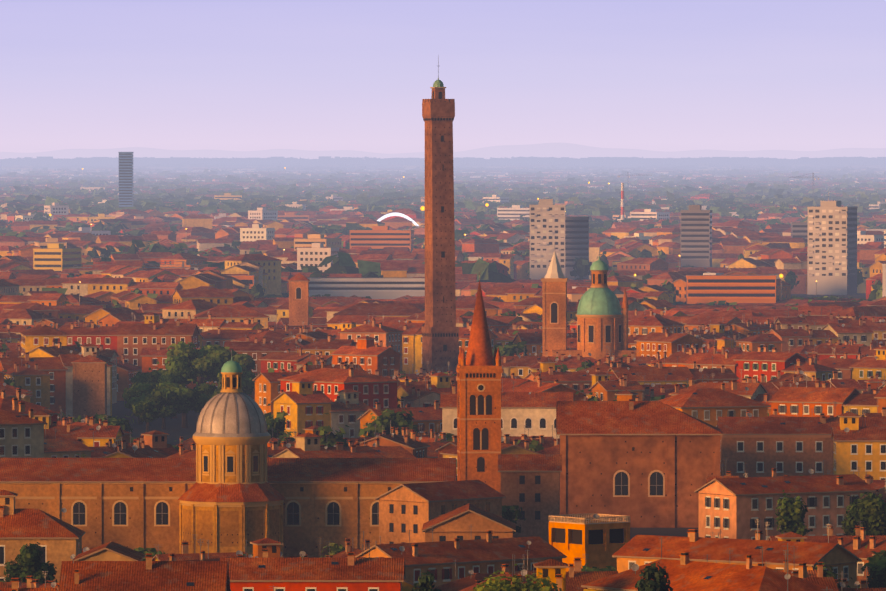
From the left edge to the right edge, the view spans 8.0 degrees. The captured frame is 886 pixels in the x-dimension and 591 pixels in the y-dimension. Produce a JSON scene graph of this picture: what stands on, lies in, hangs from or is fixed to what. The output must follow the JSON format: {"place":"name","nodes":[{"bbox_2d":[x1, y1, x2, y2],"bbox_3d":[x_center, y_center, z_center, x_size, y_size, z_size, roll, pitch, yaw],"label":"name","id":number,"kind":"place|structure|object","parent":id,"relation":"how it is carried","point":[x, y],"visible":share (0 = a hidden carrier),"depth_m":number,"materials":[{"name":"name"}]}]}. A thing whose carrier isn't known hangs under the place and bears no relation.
{"place":"outdoors","nodes":[
{"label":"outdoors","id":0,"kind":"place"},
{"bbox_2d":[0,159,865,541],"bbox_3d":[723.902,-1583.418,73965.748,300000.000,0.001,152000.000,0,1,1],"label":"ground","id":1,"kind":"structure","parent":0,"point":[174,431],"depth_m":1690.04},
{"bbox_2d":[71,355,108,420],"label":"tower","id":2,"kind":"structure","parent":1,"relation":"on","point":[90,385],"depth_m":1688.20,"materials":[{"name":"paint"}]},
{"bbox_2d":[80,187,105,190],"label":"building","id":3,"kind":"structure","parent":1,"relation":"on","point":[93,188],"depth_m":8990.38,"materials":[{"name":"paint"}]},
{"bbox_2d":[118,152,133,207],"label":"skyscraper","id":4,"kind":"structure","parent":1,"relation":"on","point":[125,179],"depth_m":5988.39,"materials":[{"name":"glass"}]},
{"bbox_2d":[72,261,197,269],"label":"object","id":5,"kind":"object","parent":1,"relation":"on","point":[195,268],"visible":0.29,"depth_m":2987.69,"materials":[{"name":"paint"}]},
{"bbox_2d":[178,275,254,291],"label":"building","id":6,"kind":"structure","parent":1,"relation":"on","point":[249,279],"depth_m":2887.78,"materials":[{"name":"paint"}]},
{"bbox_2d":[0,458,456,557],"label":"church nave","id":7,"kind":"structure","parent":1,"relation":"on","point":[132,503],"depth_m":1141.99,"materials":[{"name":"brick"}]},
{"bbox_2d":[178,349,285,557],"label":"domed chapel","id":8,"kind":"structure","parent":1,"relation":"on","point":[231,499],"depth_m":1131.63,"materials":[{"name":"paint"}]},
{"bbox_2d":[288,273,309,325],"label":"bell tower","id":9,"kind":"structure","parent":1,"relation":"on","point":[298,299],"depth_m":2287.45,"materials":[{"name":"paint"}]},
{"bbox_2d":[308,278,424,298],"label":"long building","id":10,"kind":"structure","parent":1,"relation":"on","point":[383,288],"depth_m":2987.27,"materials":[{"name":"paint"}]},
{"bbox_2d":[49,168,816,304],"bbox_3d":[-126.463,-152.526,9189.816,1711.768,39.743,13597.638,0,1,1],"label":"street lamps","id":11,"kind":"object","parent":1,"relation":"on","point":[423,209],"visible":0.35,"depth_m":3232.18,"materials":[{"name":"paint"}]},
{"bbox_2d":[421,58,458,372],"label":"medieval tower","id":12,"kind":"structure","parent":1,"relation":"on","point":[440,339],"depth_m":1962.93,"materials":[{"name":"brick"}]},
{"bbox_2d":[0,263,885,480],"bbox_3d":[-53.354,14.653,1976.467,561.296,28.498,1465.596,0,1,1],"label":"city buildings","id":13,"kind":"structure","parent":1,"relation":"on","point":[812,358],"depth_m":1817.22,"materials":[{"name":"paint"}]},
{"bbox_2d":[0,379,885,590],"bbox_3d":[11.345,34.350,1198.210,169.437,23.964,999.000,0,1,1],"label":"houses","id":14,"kind":"structure","parent":1,"relation":"on","point":[436,529],"depth_m":996.54,"materials":[{"name":"paint"}]},
{"bbox_2d":[0,193,885,304],"bbox_3d":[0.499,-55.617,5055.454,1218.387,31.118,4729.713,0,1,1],"label":"city","id":15,"kind":"object","parent":1,"relation":"on","point":[388,245],"visible":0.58,"depth_m":3759.07,"materials":[{"name":"paint"}]},
{"bbox_2d":[377,212,418,225],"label":"steel arch","id":16,"kind":"structure","parent":15,"relation":"on","point":[397,214],"depth_m":4985.14,"materials":[{"name":"paint"}]},
{"bbox_2d":[0,156,885,218],"bbox_3d":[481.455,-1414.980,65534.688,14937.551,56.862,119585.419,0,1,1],"label":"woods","id":17,"kind":"object","parent":1,"relation":"on","point":[784,194],"visible":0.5,"depth_m":9490.24,"materials":[{"name":"plant"}]},
{"bbox_2d":[0,398,885,590],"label":"houses","id":18,"kind":"structure","parent":1,"relation":"on","point":[21,436],"depth_m":1026.55,"materials":[{"name":"paint"}]},
{"bbox_2d":[0,156,885,215],"bbox_3d":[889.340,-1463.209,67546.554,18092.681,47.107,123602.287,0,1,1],"label":"trees","id":19,"kind":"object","parent":1,"relation":"on","point":[368,163],"depth_m":18702.09,"materials":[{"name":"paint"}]},
{"bbox_2d":[0,220,885,587],"bbox_3d":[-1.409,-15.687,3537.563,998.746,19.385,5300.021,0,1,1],"label":"city trees","id":20,"kind":"object","parent":1,"relation":"on","point":[874,564],"visible":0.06,"depth_m":1596.39,"materials":[{"name":"plant"}]},
{"bbox_2d":[0,192,885,294],"bbox_3d":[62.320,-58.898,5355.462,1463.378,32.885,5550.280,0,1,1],"label":"trees","id":21,"kind":"object","parent":1,"relation":"on","point":[344,262],"visible":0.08,"depth_m":4489.55,"materials":[{"name":"plant"}]},
{"bbox_2d":[4,301,885,590],"bbox_3d":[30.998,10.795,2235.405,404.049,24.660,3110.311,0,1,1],"label":"trees","id":22,"kind":"object","parent":1,"relation":"on","point":[154,395],"visible":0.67,"depth_m":1635.03,"materials":[{"name":"plant"}]},
{"bbox_2d":[456,271,502,492],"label":"campanile","id":23,"kind":"structure","parent":1,"relation":"on","point":[479,370],"depth_m":1237.12,"materials":[{"name":"brick"}]},
{"bbox_2d":[529,199,565,278],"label":"apartment tower","id":24,"kind":"structure","parent":1,"relation":"on","point":[547,228],"depth_m":3485.93,"materials":[{"name":"paint"}]},
{"bbox_2d":[541,251,567,355],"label":"bell tower","id":25,"kind":"structure","parent":1,"relation":"on","point":[554,280],"depth_m":1889.08,"materials":[{"name":"brick"}]},
{"bbox_2d":[565,217,588,279],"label":"high-rise building","id":26,"kind":"structure","parent":1,"relation":"on","point":[576,237],"depth_m":3515.74,"materials":[{"name":"glass"}]},
{"bbox_2d":[549,513,629,571],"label":"rooftop building","id":27,"kind":"structure","parent":1,"relation":"on","point":[596,540],"depth_m":989.08,"materials":[{"name":"paint"}]},
{"bbox_2d":[552,256,636,359],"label":"domed church","id":28,"kind":"structure","parent":1,"relation":"on","point":[602,321],"depth_m":1881.90,"materials":[{"name":"brick"}]},
{"bbox_2d":[620,183,624,221],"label":"factory chimney","id":29,"kind":"object","parent":1,"relation":"on","point":[622,203],"visible":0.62,"depth_m":4983.54,"materials":[{"name":"paint"}]},
{"bbox_2d":[556,399,723,527],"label":"church building","id":30,"kind":"structure","parent":1,"relation":"on","point":[647,464],"depth_m":1237.02,"materials":[{"name":"brick"}]},
{"bbox_2d":[680,197,711,266],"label":"high-rise building","id":31,"kind":"structure","parent":1,"relation":"on","point":[696,235],"depth_m":3785.12,"materials":[{"name":"paint"}]},
{"bbox_2d":[686,275,775,303],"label":"orange block","id":32,"kind":"structure","parent":1,"relation":"on","point":[734,288],"depth_m":2785.62,"materials":[{"name":"paint"}]},
{"bbox_2d":[791,222,807,238],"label":"office building","id":33,"kind":"structure","parent":1,"relation":"on","point":[799,229],"depth_m":3984.19,"materials":[{"name":"paint"}]},
{"bbox_2d":[784,543,844,590],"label":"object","id":34,"kind":"structure","parent":1,"relation":"on","point":[787,576],"depth_m":762.63,"materials":[{"name":"paint"}]},
{"bbox_2d":[807,191,857,294],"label":"apartment tower","id":35,"kind":"structure","parent":1,"relation":"on","point":[832,251],"depth_m":3285.76,"materials":[{"name":"paint"}]},
{"bbox_2d":[866,229,885,231],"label":"office","id":36,"kind":"structure","parent":1,"relation":"on","point":[882,230],"depth_m":4283.53,"materials":[{"name":"paint"}]},
{"bbox_2d":[0,143,885,158],"bbox_3d":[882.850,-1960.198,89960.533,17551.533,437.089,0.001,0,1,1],"label":"hills","id":37,"kind":"structure","parent":0,"point":[559,150],"depth_m":89959.05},
{"bbox_2d":[0,0,885,153],"label":"sky","id":38,"kind":"structure","parent":0,"point":[229,75],"materials":[{"name":"purple"}]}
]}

